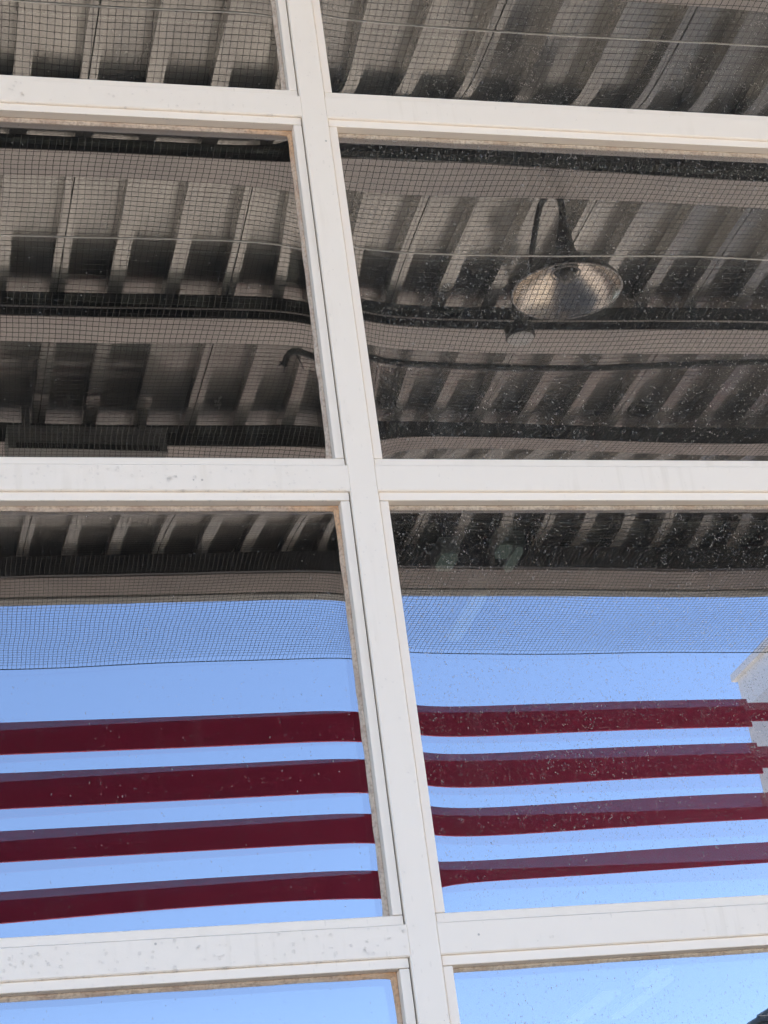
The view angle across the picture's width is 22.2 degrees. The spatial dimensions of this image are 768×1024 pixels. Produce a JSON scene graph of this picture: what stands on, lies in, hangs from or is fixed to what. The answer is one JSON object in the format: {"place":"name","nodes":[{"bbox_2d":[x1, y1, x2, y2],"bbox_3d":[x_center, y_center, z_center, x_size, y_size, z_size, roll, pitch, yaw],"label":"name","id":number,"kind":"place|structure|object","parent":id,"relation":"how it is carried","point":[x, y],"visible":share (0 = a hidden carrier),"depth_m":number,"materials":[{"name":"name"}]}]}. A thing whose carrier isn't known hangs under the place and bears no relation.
{"place":"outdoors","nodes":[
{"label":"outdoors","id":0,"kind":"place"},
{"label":"interior floor","id":1,"kind":"structure","parent":0,"visible":0},
{"bbox_3d":[-1.665,3.879,10.723,23.000,6.600,18.300,0,-28,-15],"label":"commercial building","id":2,"kind":"object","parent":1,"relation":"on","visible":0},
{"bbox_2d":[0,0,767,1023],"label":"interior ceiling","id":3,"kind":"structure","parent":2,"relation":"attached to","point":[130,344],"depth_m":9.41,"materials":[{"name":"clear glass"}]},
{"bbox_2d":[423,423,459,570],"bbox_3d":[0.231,-0.074,8.608,0.090,0.690,0.160,0,-28,-15],"label":"strip light","id":4,"kind":"object","parent":3,"relation":"hanging from","point":[446,548],"visible":0.94,"depth_m":8.43,"materials":[{"name":"grey"}]},
{"bbox_2d":[439,511,488,640],"bbox_3d":[0.342,0.197,9.168,0.080,0.690,0.500,0,-28,-15],"label":"strip light","id":5,"kind":"object","parent":3,"relation":"hanging from","point":[474,591],"visible":0.87,"depth_m":8.97,"materials":[{"name":"grey"}]},
{"bbox_2d":[478,414,514,558],"bbox_3d":[0.476,-0.121,8.581,0.075,0.690,0.130,0,-28,-15],"label":"strip light","id":6,"kind":"object","parent":3,"relation":"hanging from","point":[502,547],"visible":0.96,"depth_m":8.41,"materials":[{"name":"grey"}]},
{"bbox_2d":[486,419,525,571],"bbox_3d":[0.525,-0.083,8.667,0.050,0.690,0.240,0,-28,-15],"label":"strip light","id":7,"kind":"object","parent":3,"relation":"hanging from","point":[514,556],"visible":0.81,"depth_m":8.49,"materials":[{"name":"grey"}]},
{"bbox_2d":[557,965,621,1023],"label":"strip light","id":8,"kind":"object","parent":3,"relation":"hanging from","point":[600,998],"visible":0.87,"depth_m":16.71,"materials":[{"name":"grey"}]},
{"bbox_2d":[631,894,672,987],"bbox_3d":[2.173,3.548,16.239,0.180,0.690,0.500,0,-28,-15],"label":"strip light","id":9,"kind":"object","parent":3,"relation":"hanging from","point":[665,967],"visible":0.9,"depth_m":15.99,"materials":[{"name":"grey"}]},
{"bbox_2d":[0,0,767,1023],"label":"window","id":10,"kind":"structure","parent":2,"relation":"attached to","point":[420,942],"depth_m":2.50,"materials":[{"name":"white paint"}]}
]}

